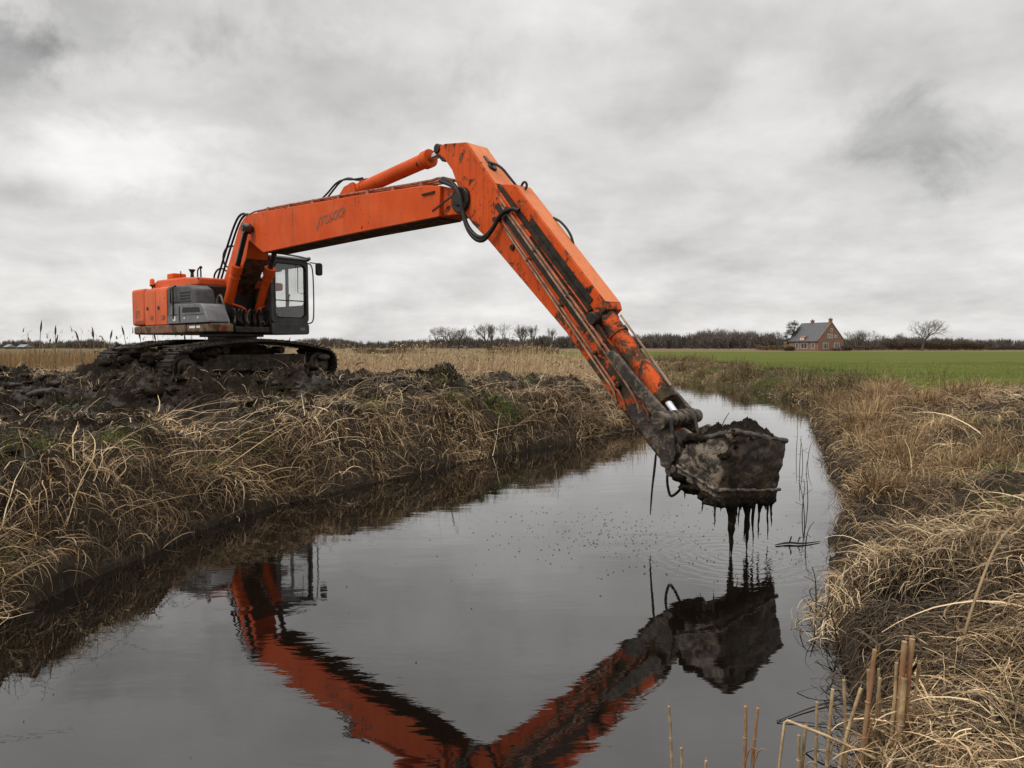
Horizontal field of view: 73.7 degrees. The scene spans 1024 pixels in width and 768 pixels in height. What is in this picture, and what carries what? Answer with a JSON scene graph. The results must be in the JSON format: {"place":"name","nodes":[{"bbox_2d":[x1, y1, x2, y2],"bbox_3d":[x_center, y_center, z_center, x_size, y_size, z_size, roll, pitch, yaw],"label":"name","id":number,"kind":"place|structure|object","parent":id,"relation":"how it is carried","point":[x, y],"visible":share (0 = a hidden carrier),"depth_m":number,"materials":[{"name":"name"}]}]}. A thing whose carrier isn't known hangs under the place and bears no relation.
{"place":"outdoors","nodes":[
{"label":"outdoors","id":0,"kind":"place"},
{"bbox_2d":[0,377,861,767],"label":"water","id":1,"kind":"structure","parent":0,"point":[422,621],"depth_m":5.47,"materials":[{"name":"black liquid"}]},
{"bbox_2d":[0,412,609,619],"bbox_3d":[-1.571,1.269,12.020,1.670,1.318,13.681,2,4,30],"label":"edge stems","id":2,"kind":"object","parent":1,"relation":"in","point":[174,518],"visible":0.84,"depth_m":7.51,"materials":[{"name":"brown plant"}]},
{"bbox_2d":[23,491,818,757],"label":"floating flecks","id":3,"kind":"object","parent":1,"relation":"on","point":[610,548],"visible":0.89,"depth_m":7.96,"materials":[{"name":"beige plant"}]},
{"bbox_2d":[668,702,673,767],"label":"reed stem","id":4,"kind":"object","parent":1,"relation":"in","point":[670,739],"visible":1,"depth_m":3.66,"materials":[{"name":"brown plant"}]},
{"bbox_2d":[680,744,682,767],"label":"reed stem","id":5,"kind":"object","parent":1,"relation":"in","point":[681,757],"visible":1,"depth_m":3.61,"materials":[{"name":"beige plant"}]},
{"bbox_2d":[742,702,757,767],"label":"reed stem","id":6,"kind":"object","parent":1,"relation":"in","point":[745,756],"visible":1,"depth_m":3.66,"materials":[{"name":"brown plant"}]},
{"bbox_2d":[750,706,766,767],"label":"reed stem","id":7,"kind":"object","parent":1,"relation":"in","point":[753,756],"visible":1,"depth_m":3.66,"materials":[{"name":"brown plant"}]},
{"bbox_2d":[775,536,819,544],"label":"floating twig","id":8,"kind":"object","parent":1,"relation":"on","point":[790,542],"visible":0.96,"depth_m":7.88,"materials":[{"name":"brown wood"}]},
{"bbox_2d":[795,484,804,525],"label":"dead stem","id":9,"kind":"object","parent":1,"relation":"in","point":[803,505],"visible":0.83,"depth_m":8.70,"materials":[{"name":"grey plant"}]},
{"bbox_2d":[798,464,807,501],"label":"dead stem","id":10,"kind":"object","parent":1,"relation":"in","point":[807,482],"visible":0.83,"depth_m":10.00,"materials":[{"name":"plant"}]},
{"bbox_2d":[800,522,813,549],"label":"dead stem","id":11,"kind":"object","parent":1,"relation":"in","point":[806,536],"visible":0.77,"depth_m":7.66,"materials":[{"name":"plant"}]},
{"bbox_2d":[802,479,811,513],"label":"dead stem","id":12,"kind":"object","parent":1,"relation":"in","point":[803,496],"visible":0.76,"depth_m":9.30,"materials":[{"name":"plant"}]},
{"bbox_2d":[804,567,816,612],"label":"dead stem","id":13,"kind":"object","parent":1,"relation":"in","point":[815,591],"visible":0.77,"depth_m":5.86,"materials":[{"name":"plant"}]},
{"bbox_2d":[814,701,817,767],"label":"reed stem","id":14,"kind":"object","parent":1,"relation":"in","point":[816,735],"visible":0.95,"depth_m":3.60,"materials":[{"name":"brown plant"}]},
{"bbox_2d":[777,695,860,728],"bbox_3d":[2.061,2.037,4.339,0.763,0.033,0.563,1,3,16],"label":"sunken branch","id":15,"kind":"object","parent":1,"relation":"on","point":[813,707],"visible":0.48,"depth_m":4.26,"materials":[{"name":"wood"}]},
{"bbox_2d":[809,594,828,626],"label":"dead stem","id":16,"kind":"object","parent":1,"relation":"in","point":[826,608],"visible":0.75,"depth_m":5.56,"materials":[{"name":"plant"}]},
{"bbox_2d":[815,607,837,651],"bbox_3d":[2.371,1.965,5.131,0.171,0.592,0.017,1,3,10],"label":"dead stem","id":17,"kind":"object","parent":1,"relation":"in","point":[835,634],"visible":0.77,"depth_m":5.11,"materials":[{"name":"black plant"}]},
{"bbox_2d":[825,685,834,767],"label":"reed stem","id":18,"kind":"object","parent":1,"relation":"in","point":[828,750],"visible":0.91,"depth_m":3.58,"materials":[{"name":"beige plant"}]},
{"bbox_2d":[778,719,891,767],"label":"broken reed","id":19,"kind":"object","parent":1,"relation":"in","point":[811,730],"visible":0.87,"depth_m":3.50,"materials":[{"name":"beige plant"}]},
{"bbox_2d":[835,530,846,571],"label":"dead stem","id":20,"kind":"object","parent":1,"relation":"in","point":[836,555],"visible":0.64,"depth_m":6.66,"materials":[{"name":"brown plant"}]},
{"bbox_2d":[837,684,862,767],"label":"reed stem","id":21,"kind":"object","parent":1,"relation":"in","point":[842,757],"visible":0.95,"depth_m":3.55,"materials":[{"name":"beige plant"}]},
{"bbox_2d":[842,676,858,767],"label":"reed stem","id":22,"kind":"object","parent":1,"relation":"in","point":[844,708],"visible":0.82,"depth_m":3.60,"materials":[{"name":"brown plant"}]},
{"bbox_2d":[859,645,881,767],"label":"reed stem","id":23,"kind":"object","parent":1,"relation":"in","point":[869,693],"visible":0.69,"depth_m":3.51,"materials":[{"name":"brown plant"}]},
{"bbox_2d":[877,665,880,755],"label":"reed stem","id":24,"kind":"object","parent":1,"relation":"in","point":[878,675],"visible":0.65,"depth_m":3.60,"materials":[{"name":"beige plant"}]},
{"bbox_2d":[896,674,909,752],"bbox_3d":[1.992,1.911,3.466,0.096,0.890,0.041,1,3,20],"label":"reed stem","id":25,"kind":"object","parent":1,"relation":"in","point":[902,697],"visible":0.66,"depth_m":3.45,"materials":[{"name":"beige plant"}]},
{"bbox_2d":[894,637,914,752],"bbox_3d":[1.993,1.820,3.482,0.101,1.070,0.039,1,3,17],"label":"reed stem","id":26,"kind":"object","parent":1,"relation":"in","point":[902,666],"visible":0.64,"depth_m":3.46,"materials":[{"name":"beige plant"}]},
{"bbox_2d":[903,635,921,743],"bbox_3d":[2.032,1.814,3.492,0.104,1.081,0.040,1,3,16],"label":"reed stem","id":27,"kind":"object","parent":1,"relation":"in","point":[910,656],"visible":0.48,"depth_m":3.47,"materials":[{"name":"beige plant"}]},
{"bbox_2d":[910,659,920,729],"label":"reed stem","id":28,"kind":"object","parent":1,"relation":"in","point":[916,684],"visible":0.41,"depth_m":3.51,"materials":[{"name":"beige plant"}]},
{"bbox_2d":[0,348,1023,767],"bbox_3d":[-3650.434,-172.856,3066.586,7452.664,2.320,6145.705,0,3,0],"label":"ground","id":29,"kind":"structure","parent":0,"point":[64,574],"depth_m":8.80,"materials":[{"name":"brown plant"}]},
{"bbox_2d":[4,344,15,348],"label":"farm shed","id":30,"kind":"structure","parent":29,"relation":"on","point":[8,346],"depth_m":308.40,"materials":[{"name":"white metal"}]},
{"bbox_2d":[17,344,31,348],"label":"farm shed","id":31,"kind":"structure","parent":29,"relation":"on","point":[23,346],"depth_m":308.22,"materials":[{"name":"white metal"}]},
{"bbox_2d":[0,354,601,518],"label":"mud","id":32,"kind":"structure","parent":29,"relation":"on","point":[127,397],"depth_m":12.98,"materials":[{"name":"brown soil"}]},
{"bbox_2d":[28,320,41,366],"bbox_3d":[-13.680,-0.920,19.473,0.402,1.818,0.347,0,3,0],"label":"bulrush","id":33,"kind":"object","parent":32,"relation":"on","point":[35,354],"visible":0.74,"depth_m":19.59,"materials":[{"name":"brown plant"}]},
{"bbox_2d":[44,325,60,370],"bbox_3d":[-12.855,-0.926,19.223,0.545,1.459,0.284,-3,4,-39],"label":"bulrush","id":34,"kind":"object","parent":32,"relation":"on","point":[55,350],"visible":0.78,"depth_m":19.25,"materials":[{"name":"brown plant"}]},
{"bbox_2d":[75,331,83,363],"bbox_3d":[-12.496,-0.807,19.717,0.262,1.474,0.273,-2,4,-34],"label":"bulrush","id":35,"kind":"object","parent":32,"relation":"on","point":[81,359],"visible":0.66,"depth_m":19.74,"materials":[{"name":"brown plant"}]},
{"bbox_2d":[92,329,102,359],"bbox_3d":[-11.779,-0.852,19.413,0.317,1.468,0.204,0,3,0],"label":"bulrush","id":36,"kind":"object","parent":32,"relation":"on","point":[93,343],"visible":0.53,"depth_m":19.44,"materials":[{"name":"brown plant"}]},
{"bbox_2d":[97,142,788,500],"bbox_3d":[-2.896,-1.507,13.723,16.896,5.039,4.753,2,4,36],"label":"excavator","id":37,"kind":"object","parent":32,"relation":"on","point":[234,313],"visible":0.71,"depth_m":10.93,"materials":[{"name":"metal"}]},
{"bbox_2d":[145,287,160,325],"bbox_3d":[-8.904,-1.969,17.384,0.874,0.964,0.869,0,3,0],"label":"side door","id":38,"kind":"structure","parent":37,"relation":"in","point":[150,298],"depth_m":17.15,"materials":[{"name":"orange paint"}]},
{"bbox_2d":[155,286,169,324],"bbox_3d":[-8.396,-1.944,16.943,0.878,0.964,0.873,0,3,0],"label":"side door","id":39,"kind":"structure","parent":37,"relation":"in","point":[161,294],"depth_m":16.69,"materials":[{"name":"orange paint"}]},
{"bbox_2d":[650,454,656,514],"bbox_3d":[1.697,1.210,8.200,0.086,0.751,0.031,3,4,39],"label":"hanging root","id":40,"kind":"object","parent":37,"relation":"hanging from","point":[654,468],"visible":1,"depth_m":8.19,"materials":[{"name":"black plant"}]},
{"bbox_2d":[666,475,680,496],"bbox_3d":[1.907,1.173,7.901,0.068,0.325,0.376,-1,3,-21],"label":"looped root","id":41,"kind":"object","parent":37,"relation":"hanging from","point":[668,489],"visible":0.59,"depth_m":8.02,"materials":[{"name":"black plant"}]},
{"bbox_2d":[670,417,776,554],"bbox_3d":[2.482,1.106,7.750,1.351,1.510,0.763,-3,4,-39],"label":"mud load","id":42,"kind":"object","parent":37,"relation":"in","point":[732,504],"visible":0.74,"depth_m":7.46},
{"bbox_2d":[0,326,693,406],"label":"standing reeds","id":43,"kind":"object","parent":29,"relation":"on","point":[574,366],"visible":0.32,"depth_m":26.52,"materials":[{"name":"beige plant"}]},
{"bbox_2d":[351,348,428,353],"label":"reeds","id":44,"kind":"object","parent":29,"relation":"on","point":[370,350],"visible":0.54,"depth_m":119.02,"materials":[{"name":"beige plant"}]},
{"bbox_2d":[426,328,442,349],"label":"bare tree","id":45,"kind":"object","parent":29,"relation":"on","point":[434,337],"visible":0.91,"depth_m":234.24,"materials":[{"name":"grey plant"}]},
{"bbox_2d":[431,326,459,349],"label":"bare tree","id":46,"kind":"object","parent":29,"relation":"on","point":[447,333],"visible":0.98,"depth_m":233.96,"materials":[{"name":"grey plant"}]},
{"bbox_2d":[0,389,1023,767],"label":"wet sedge","id":47,"kind":"object","parent":29,"relation":"on","point":[898,613],"visible":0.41,"depth_m":4.79,"materials":[{"name":"brown plant"}]},
{"bbox_2d":[0,359,1023,743],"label":"green tussocks","id":48,"kind":"object","parent":29,"relation":"on","point":[714,371],"visible":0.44,"depth_m":11.35,"materials":[{"name":"green plant"}]},
{"bbox_2d":[796,734,800,767],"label":"reed stem","id":49,"kind":"object","parent":29,"relation":"on","point":[798,759],"visible":1,"depth_m":3.61,"materials":[{"name":"beige plant"}]},
{"bbox_2d":[801,722,816,767],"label":"reed stem","id":50,"kind":"object","parent":29,"relation":"on","point":[803,752],"visible":0.96,"depth_m":3.63,"materials":[{"name":"brown plant"}]},
{"bbox_2d":[647,350,1017,411],"bbox_3d":[13.134,-1.010,41.769,9.696,2.172,41.318,0,3,0],"label":"bank herbage","id":51,"kind":"object","parent":29,"relation":"on","point":[748,376],"visible":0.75,"depth_m":34.95,"materials":[{"name":"brown plant"}]},
{"bbox_2d":[865,665,879,767],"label":"reed stem","id":52,"kind":"object","parent":29,"relation":"in","point":[869,738],"visible":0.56,"depth_m":3.55,"materials":[{"name":"brown plant"}]},
{"bbox_2d":[872,674,881,762],"bbox_3d":[1.914,1.934,3.596,0.039,0.830,0.020,0,3,0],"label":"reed stem","id":53,"kind":"object","parent":29,"relation":"in","point":[877,698],"visible":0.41,"depth_m":3.58,"materials":[{"name":"beige plant"}]},
{"bbox_2d":[889,659,904,750],"bbox_3d":[1.979,1.879,3.503,0.092,0.950,0.027,1,3,20],"label":"reed stem","id":54,"kind":"object","parent":29,"relation":"in","point":[893,715],"visible":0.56,"depth_m":3.49,"materials":[{"name":"beige plant"}]},
{"bbox_2d":[780,372,1023,767],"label":"tangled grass","id":55,"kind":"structure","parent":29,"relation":"on","point":[858,414],"depth_m":5.95,"materials":[{"name":"beige plant"}]},
{"bbox_2d":[958,523,1015,653],"bbox_3d":[3.080,1.301,4.417,0.936,0.668,0.031,-3,4,-39],"label":"arching stalk","id":56,"kind":"object","parent":55,"relation":"on","point":[980,584],"visible":0.9,"depth_m":4.29,"materials":[{"name":"beige plant"}]},
{"bbox_2d":[0,0,1023,343],"label":"sky","id":57,"kind":"structure","parent":0,"point":[761,166],"materials":[{"name":"grey"}]},
{"bbox_2d":[445,348,1023,391],"bbox_3d":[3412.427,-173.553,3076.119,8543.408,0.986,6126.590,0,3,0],"label":"field","id":58,"kind":"structure","parent":0,"point":[976,356],"depth_m":67.55,"materials":[{"name":"green plant"}]},
{"bbox_2d":[448,328,464,349],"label":"bare tree","id":59,"kind":"object","parent":58,"relation":"on","point":[459,331],"visible":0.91,"depth_m":235.75,"materials":[{"name":"grey plant"}]},
{"bbox_2d":[457,328,478,348],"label":"bare tree","id":60,"kind":"object","parent":58,"relation":"on","point":[469,333],"visible":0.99,"depth_m":235.09,"materials":[{"name":"grey plant"}]},
{"bbox_2d":[472,322,494,347],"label":"bare tree","id":61,"kind":"object","parent":58,"relation":"on","point":[479,330],"visible":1,"depth_m":237.64,"materials":[{"name":"grey plant"}]},
{"bbox_2d":[484,324,496,345],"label":"bare tree","id":62,"kind":"object","parent":58,"relation":"on","point":[491,336],"visible":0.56,"depth_m":243.07,"materials":[{"name":"grey plant"}]},
{"bbox_2d":[495,324,513,345],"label":"bare tree","id":63,"kind":"object","parent":58,"relation":"on","point":[502,334],"visible":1,"depth_m":238.82,"materials":[{"name":"grey plant"}]},
{"bbox_2d":[0,330,1023,348],"bbox_3d":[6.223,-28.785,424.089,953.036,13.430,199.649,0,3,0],"label":"wood","id":64,"kind":"object","parent":58,"relation":"on","point":[691,341],"visible":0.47,"depth_m":355.43,"materials":[{"name":"brown plant"}]},
{"bbox_2d":[1,343,1023,347],"bbox_3d":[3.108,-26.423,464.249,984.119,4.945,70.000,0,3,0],"label":"undergrowth","id":65,"kind":"object","parent":58,"relation":"on","point":[473,347],"depth_m":430.86,"materials":[{"name":"brown plant"}]},
{"bbox_2d":[514,325,527,347],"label":"bare tree","id":66,"kind":"object","parent":58,"relation":"on","point":[522,330],"visible":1,"depth_m":249.78,"materials":[{"name":"grey plant"}]},
{"bbox_2d":[487,345,558,354],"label":"hedge","id":67,"kind":"object","parent":58,"relation":"on","point":[515,349],"visible":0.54,"depth_m":108.99,"materials":[{"name":"beige plant"}]},
{"bbox_2d":[514,327,532,345],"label":"bare tree","id":68,"kind":"object","parent":58,"relation":"on","point":[524,341],"visible":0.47,"depth_m":255.79,"materials":[{"name":"grey plant"}]},
{"bbox_2d":[525,326,538,345],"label":"bare tree","id":69,"kind":"object","parent":58,"relation":"on","point":[531,331],"visible":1,"depth_m":248.44,"materials":[{"name":"grey plant"}]},
{"bbox_2d":[545,328,556,347],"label":"bare tree","id":70,"kind":"object","parent":58,"relation":"on","point":[551,333],"visible":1,"depth_m":269.87,"materials":[{"name":"grey plant"}]},
{"bbox_2d":[633,334,647,345],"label":"bare tree","id":71,"kind":"object","parent":58,"relation":"on","point":[640,336],"visible":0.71,"depth_m":327.06,"materials":[{"name":"brown plant"}]},
{"bbox_2d":[653,333,665,348],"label":"bare tree","id":72,"kind":"object","parent":58,"relation":"on","point":[656,337],"visible":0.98,"depth_m":339.08,"materials":[{"name":"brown plant"}]},
{"bbox_2d":[696,327,713,348],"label":"bare tree","id":73,"kind":"object","parent":58,"relation":"on","point":[704,334],"visible":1,"depth_m":297.74,"materials":[{"name":"brown plant"}]},
{"bbox_2d":[710,326,729,348],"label":"bare tree","id":74,"kind":"object","parent":58,"relation":"on","point":[718,338],"visible":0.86,"depth_m":303.97,"materials":[{"name":"brown plant"}]},
{"bbox_2d":[712,329,739,348],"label":"bare tree","id":75,"kind":"object","parent":58,"relation":"on","point":[724,336],"visible":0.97,"depth_m":299.45,"materials":[{"name":"brown plant"}]},
{"bbox_2d":[734,330,752,348],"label":"bare tree","id":76,"kind":"object","parent":58,"relation":"on","point":[747,335],"visible":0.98,"depth_m":297.24,"materials":[{"name":"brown plant"}]},
{"bbox_2d":[755,344,783,349],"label":"hedge","id":77,"kind":"object","parent":58,"relation":"on","point":[773,347],"visible":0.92,"depth_m":227.17,"materials":[{"name":"brown plant"}]},
{"bbox_2d":[766,332,782,345],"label":"bare tree","id":78,"kind":"object","parent":58,"relation":"on","point":[768,336],"visible":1,"depth_m":238.26,"materials":[{"name":"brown plant"}]},
{"bbox_2d":[784,346,795,350],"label":"bush","id":79,"kind":"object","parent":58,"relation":"on","point":[789,348],"visible":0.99,"depth_m":206.93,"materials":[{"name":"green plant"}]},
{"bbox_2d":[783,320,799,343],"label":"bare tree","id":80,"kind":"object","parent":58,"relation":"on","point":[792,330],"visible":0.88,"depth_m":220.96,"materials":[{"name":"grey plant"}]},
{"bbox_2d":[784,318,844,350],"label":"brick house","id":81,"kind":"structure","parent":58,"relation":"on","point":[820,336],"depth_m":212.00,"materials":[{"name":"brown brick"}]},
{"bbox_2d":[801,343,806,348],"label":"window","id":82,"kind":"structure","parent":81,"relation":"in","point":[803,345],"depth_m":214.64,"materials":[{"name":"white glass"}]},
{"bbox_2d":[823,343,827,348],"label":"window","id":83,"kind":"structure","parent":81,"relation":"in","point":[825,345],"depth_m":210.06,"materials":[{"name":"white glass"}]},
{"bbox_2d":[840,345,853,350],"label":"bush","id":84,"kind":"object","parent":58,"relation":"on","point":[844,348],"visible":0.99,"depth_m":206.01,"materials":[{"name":"brown plant"}]},
{"bbox_2d":[844,332,855,344],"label":"bare tree","id":85,"kind":"object","parent":58,"relation":"on","point":[848,338],"visible":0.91,"depth_m":235.64,"materials":[{"name":"grey plant"}]},
{"bbox_2d":[851,332,867,344],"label":"bare tree","id":86,"kind":"object","parent":58,"relation":"on","point":[858,341],"visible":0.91,"depth_m":238.10,"materials":[{"name":"brown plant"}]},
{"bbox_2d":[849,330,878,345],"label":"bare tree","id":87,"kind":"object","parent":58,"relation":"on","point":[861,337],"visible":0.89,"depth_m":237.21,"materials":[{"name":"grey plant"}]},
{"bbox_2d":[846,345,885,350],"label":"hedge","id":88,"kind":"object","parent":58,"relation":"on","point":[863,348],"visible":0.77,"depth_m":225.06,"materials":[{"name":"plant"}]},
{"bbox_2d":[873,335,888,349],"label":"bare tree","id":89,"kind":"object","parent":58,"relation":"on","point":[882,339],"visible":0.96,"depth_m":239.63,"materials":[{"name":"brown plant"}]},
{"bbox_2d":[895,333,906,343],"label":"bare tree","id":90,"kind":"object","parent":58,"relation":"on","point":[899,337],"visible":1,"depth_m":259.47,"materials":[{"name":"brown plant"}]},
{"bbox_2d":[906,319,951,350],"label":"bare tree","id":91,"kind":"object","parent":58,"relation":"on","point":[924,335],"visible":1,"depth_m":213.91,"materials":[{"name":"grey plant"}]},
{"bbox_2d":[883,342,988,350],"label":"hedge","id":92,"kind":"object","parent":58,"relation":"on","point":[939,346],"visible":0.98,"depth_m":224.98,"materials":[{"name":"brown plant"}]},
{"bbox_2d":[985,346,1023,349],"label":"hedge","id":93,"kind":"object","parent":58,"relation":"on","point":[1006,348],"visible":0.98,"depth_m":238.88,"materials":[{"name":"brown plant"}]}
]}

